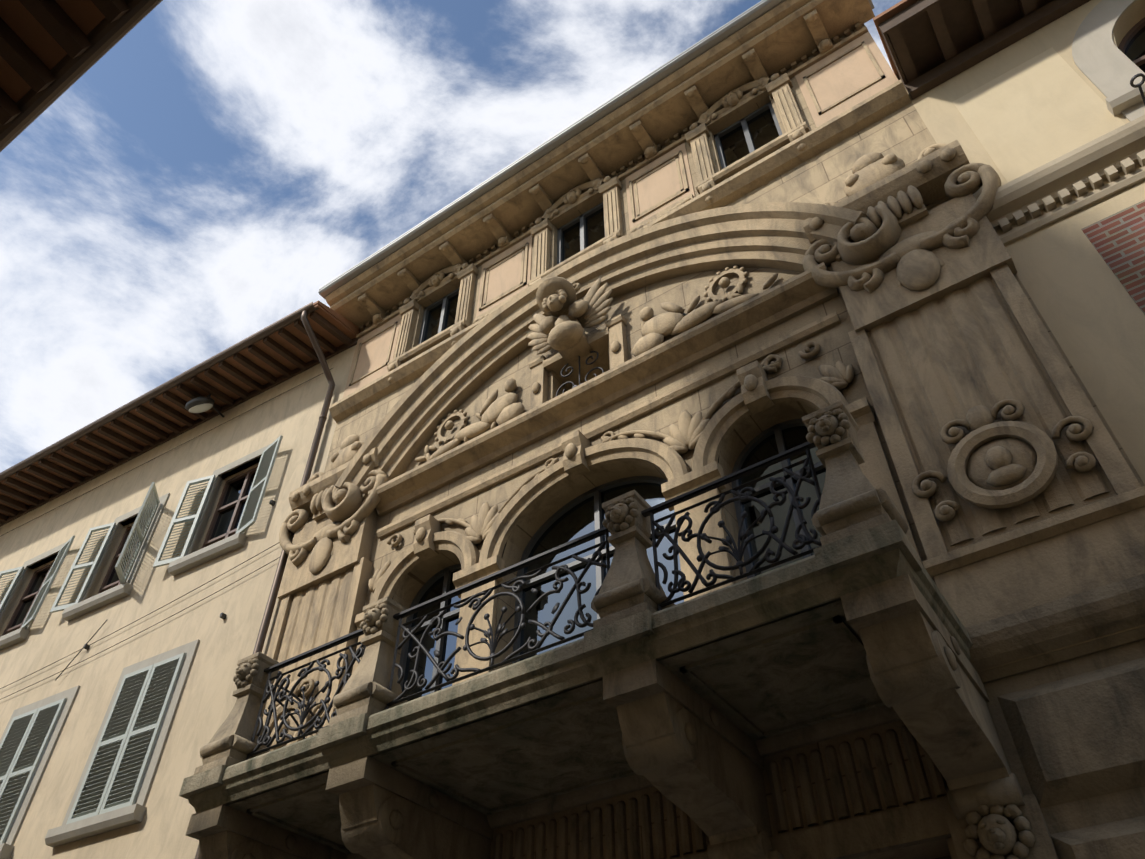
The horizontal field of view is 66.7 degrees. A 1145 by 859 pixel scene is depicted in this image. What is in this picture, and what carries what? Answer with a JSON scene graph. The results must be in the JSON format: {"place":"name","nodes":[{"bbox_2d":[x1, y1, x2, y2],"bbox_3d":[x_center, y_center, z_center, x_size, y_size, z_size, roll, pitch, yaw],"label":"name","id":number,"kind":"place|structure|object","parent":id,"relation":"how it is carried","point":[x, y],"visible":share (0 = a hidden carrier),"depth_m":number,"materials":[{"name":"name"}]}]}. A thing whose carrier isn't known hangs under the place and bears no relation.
{"place":"outdoors","nodes":[
{"label":"outdoors","id":0,"kind":"place"},
{"bbox_2d":[0,0,129,124],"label":"eave rafters","id":1,"kind":"object","parent":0,"point":[18,55],"visible":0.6,"depth_m":5.04,"materials":[{"name":"brown wood"}]},
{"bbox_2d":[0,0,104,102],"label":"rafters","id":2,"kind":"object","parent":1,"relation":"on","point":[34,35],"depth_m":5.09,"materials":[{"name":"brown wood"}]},
{"bbox_2d":[0,0,162,151],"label":"building gutter","id":3,"kind":"object","parent":1,"relation":"attached to","point":[104,36],"depth_m":5.19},
{"bbox_2d":[0,345,355,858],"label":"building wall","id":4,"kind":"structure","parent":0,"point":[207,702],"depth_m":12.74,"materials":[{"name":"beige paint"}]},
{"bbox_2d":[2,466,257,832],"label":"window frames","id":5,"kind":"structure","parent":4,"relation":"in","point":[207,541],"depth_m":14.09,"materials":[{"name":"brown wood"}]},
{"bbox_2d":[5,472,255,841],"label":"window panes","id":6,"kind":"structure","parent":5,"relation":"in","point":[224,518],"depth_m":13.93,"materials":[{"name":"black glass"}]},
{"bbox_2d":[0,443,271,858],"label":"window surrounds","id":7,"kind":"object","parent":4,"relation":"attached to","point":[64,833],"visible":0.65,"depth_m":12.10,"materials":[{"name":"grey stone"}]},
{"bbox_2d":[0,435,282,843],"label":"window shutters","id":8,"kind":"object","parent":4,"relation":"attached to","point":[123,751],"visible":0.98,"depth_m":11.63,"materials":[{"name":"grey wood"}]},
{"bbox_2d":[0,368,332,699],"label":"cables","id":9,"kind":"object","parent":4,"relation":"attached to","point":[86,646],"visible":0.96,"depth_m":12.71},
{"bbox_2d":[0,302,334,858],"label":"gutter and downspout","id":10,"kind":"object","parent":4,"relation":"attached to","point":[302,313],"visible":0.75,"depth_m":14.14,"materials":[{"name":"brown metal"}]},
{"bbox_2d":[0,300,360,526],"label":"eave rafters","id":11,"kind":"object","parent":4,"relation":"attached to","point":[272,380],"visible":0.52,"depth_m":15.72,"materials":[{"name":"brown wood"}]},
{"bbox_2d":[185,394,223,416],"bbox_3d":[-6.434,-0.359,15.142,0.478,0.393,0.661,-3,-44,3],"label":"street lamp","id":12,"kind":"object","parent":4,"relation":"attached to","point":[198,401],"visible":0.71,"depth_m":14.87,"materials":[{"name":"grey"}]},
{"bbox_2d":[189,403,212,412],"bbox_3d":[-6.423,-0.379,15.034,0.399,0.290,0.334,-23,-49,21],"label":"lamp lens","id":13,"kind":"object","parent":12,"relation":"attached to","point":[200,408],"visible":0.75,"depth_m":14.94,"materials":[{"name":"white glass"}]},
{"bbox_2d":[0,0,901,472],"label":"sky","id":14,"kind":"structure","parent":0,"point":[199,187],"materials":[{"name":"blue"}]},
{"bbox_2d":[318,0,873,298],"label":"palazzo roof edge","id":15,"kind":"object","parent":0,"point":[717,36],"visible":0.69,"depth_m":12.48,"materials":[{"name":"grey metal"}]},
{"bbox_2d":[900,0,1144,483],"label":"building wall","id":16,"kind":"structure","parent":0,"point":[1091,312],"depth_m":7.07,"materials":[{"name":"beige paint"}]},
{"bbox_2d":[878,0,1090,99],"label":"roof eaves","id":17,"kind":"object","parent":16,"relation":"attached to","point":[931,44],"visible":0.96,"depth_m":9.31,"materials":[{"name":"brown wood"}]},
{"bbox_2d":[873,0,917,79],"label":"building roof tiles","id":18,"kind":"object","parent":17,"relation":"on","point":[890,12],"visible":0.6,"depth_m":9.39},
{"bbox_2d":[953,48,1124,181],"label":"painted building panels","id":19,"kind":"object","parent":16,"relation":"attached to","point":[1043,108],"visible":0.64,"depth_m":8.33,"materials":[{"name":"beige paint"}]},
{"bbox_2d":[977,115,1144,245],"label":"dentil cornice","id":20,"kind":"structure","parent":16,"relation":"attached to","point":[1094,164],"depth_m":7.43,"materials":[{"name":"beige stone"}]},
{"bbox_2d":[1072,0,1144,121],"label":"building arch surrounds","id":21,"kind":"object","parent":16,"relation":"attached to","point":[1108,68],"visible":0.96,"depth_m":8.22,"materials":[{"name":"white stone"}]},
{"bbox_2d":[1081,200,1144,314],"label":"brick panel","id":22,"kind":"object","parent":16,"relation":"attached to","point":[1117,240],"visible":1,"depth_m":6.90,"materials":[{"name":"red brick"}]},
{"bbox_2d":[1118,17,1144,66],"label":"building window frames","id":23,"kind":"structure","parent":16,"relation":"in","point":[1132,32],"depth_m":8.56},
{"bbox_2d":[1124,26,1144,72],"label":"window pane","id":24,"kind":"structure","parent":23,"relation":"in","point":[1135,49],"depth_m":8.48,"materials":[{"name":"glass"}]},
{"bbox_2d":[1130,73,1144,105],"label":"building flag holder","id":25,"kind":"object","parent":16,"relation":"attached to","point":[1140,84],"visible":1,"depth_m":7.48,"materials":[{"name":"metal"}]},
{"bbox_2d":[965,573,1144,858],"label":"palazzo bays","id":26,"kind":"object","parent":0,"point":[1069,723],"visible":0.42,"depth_m":5.03,"materials":[{"name":"beige stone"}]},
{"bbox_3d":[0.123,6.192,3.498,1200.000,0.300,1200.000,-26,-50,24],"label":"ground","id":27,"kind":"structure","parent":0,"visible":0},
{"bbox_2d":[311,24,1144,858],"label":"facade wall","id":28,"kind":"structure","parent":27,"relation":"on","point":[905,136],"depth_m":9.30,"materials":[{"name":"beige stone"}]},
{"bbox_2d":[262,557,372,750],"bbox_3d":[-3.015,3.005,9.379,1.440,3.400,0.257,-26,-50,24],"label":"pilaster","id":29,"kind":"object","parent":28,"relation":"attached to","point":[320,614],"visible":0.21,"depth_m":10.01,"materials":[{"name":"stone"}]},
{"bbox_2d":[277,434,387,599],"bbox_3d":[-3.109,0.948,11.364,1.887,2.417,0.384,-26,-50,24],"label":"carved capital","id":30,"kind":"object","parent":28,"relation":"attached to","point":[322,546],"visible":0.81,"depth_m":10.94,"materials":[{"name":"stone"}]},
{"bbox_2d":[556,351,603,395],"bbox_3d":[0.081,-0.605,10.120,0.672,0.800,0.021,-26,-50,24],"label":"window grille","id":31,"kind":"object","parent":28,"relation":"attached to","point":[563,368],"visible":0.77,"depth_m":10.19,"materials":[{"name":"black metal"}]},
{"bbox_2d":[398,102,824,692],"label":"window frames","id":32,"kind":"structure","parent":28,"relation":"attached to","point":[598,490],"depth_m":9.21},
{"bbox_2d":[402,108,825,700],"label":"window panes","id":33,"kind":"structure","parent":32,"relation":"in","point":[578,520],"depth_m":8.85,"materials":[{"name":"glass"}]},
{"bbox_2d":[322,202,901,521],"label":"arched pediment","id":34,"kind":"structure","parent":28,"relation":"attached to","point":[449,382],"depth_m":10.02,"materials":[{"name":"beige stone"}]},
{"bbox_2d":[527,276,612,363],"bbox_3d":[-0.117,-1.413,10.508,1.276,1.062,0.735,-26,-50,24],"label":"winged bust","id":35,"kind":"object","parent":34,"relation":"attached to","point":[564,335],"visible":1,"depth_m":10.38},
{"bbox_2d":[325,0,910,422],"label":"palazzo top trim","id":36,"kind":"structure","parent":28,"relation":"attached to","point":[701,96],"depth_m":12.12,"materials":[{"name":"beige stone"}]},
{"bbox_2d":[343,31,898,397],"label":"wall panels","id":37,"kind":"object","parent":28,"relation":"attached to","point":[843,77],"visible":0.54,"depth_m":11.60,"materials":[{"name":"beige paint"}]},
{"bbox_2d":[186,574,1058,858],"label":"balcony brackets","id":38,"kind":"object","parent":28,"relation":"attached to","point":[694,756],"visible":1,"depth_m":5.56,"materials":[{"name":"beige stone"}]},
{"bbox_2d":[179,519,971,853],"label":"balcony slab","id":39,"kind":"structure","parent":38,"relation":"on","point":[771,653],"depth_m":5.75,"materials":[{"name":"beige stone"}]},
{"bbox_2d":[246,442,821,759],"bbox_3d":[-0.217,1.803,6.881,5.577,1.110,1.336,-26,-50,24],"label":"balcony railing","id":40,"kind":"object","parent":39,"relation":"on","point":[265,738],"visible":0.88,"depth_m":6.29,"materials":[{"name":"black metal"}]},
{"bbox_2d":[194,400,907,774],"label":"balcony pedestals","id":41,"kind":"object","parent":39,"relation":"on","point":[854,500],"visible":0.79,"depth_m":6.01,"materials":[{"name":"beige stone"}]},
{"bbox_2d":[233,408,850,687],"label":"balcony pedestal masks","id":42,"kind":"object","parent":41,"relation":"attached to","point":[827,429],"visible":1,"depth_m":6.16,"materials":[{"name":"beige stone"}]},
{"bbox_2d":[963,804,1035,858],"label":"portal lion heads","id":43,"kind":"object","parent":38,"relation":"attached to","point":[992,829],"visible":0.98,"depth_m":4.81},
{"bbox_2d":[352,312,923,685],"bbox_3d":[0.029,1.298,8.133,5.920,3.580,0.258,-26,-50,24],"label":"arcade","id":44,"kind":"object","parent":28,"relation":"attached to","point":[704,437],"depth_m":8.53},
{"bbox_2d":[801,140,1016,332],"bbox_3d":[3.081,-2.026,8.349,1.887,2.417,0.384,-26,-50,24],"label":"carved capital","id":45,"kind":"object","parent":28,"relation":"attached to","point":[945,248],"visible":0.9,"depth_m":7.96,"materials":[{"name":"stone"}]},
{"bbox_2d":[934,855,951,858],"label":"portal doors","id":46,"kind":"structure","parent":28,"relation":"attached to","point":[947,857],"depth_m":5.38,"materials":[{"name":"brown wood"}]},
{"bbox_2d":[848,264,1144,672],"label":"carved wall panel","id":47,"kind":"object","parent":28,"relation":"attached to","point":[1023,489],"visible":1,"depth_m":6.23,"materials":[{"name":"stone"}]}
]}

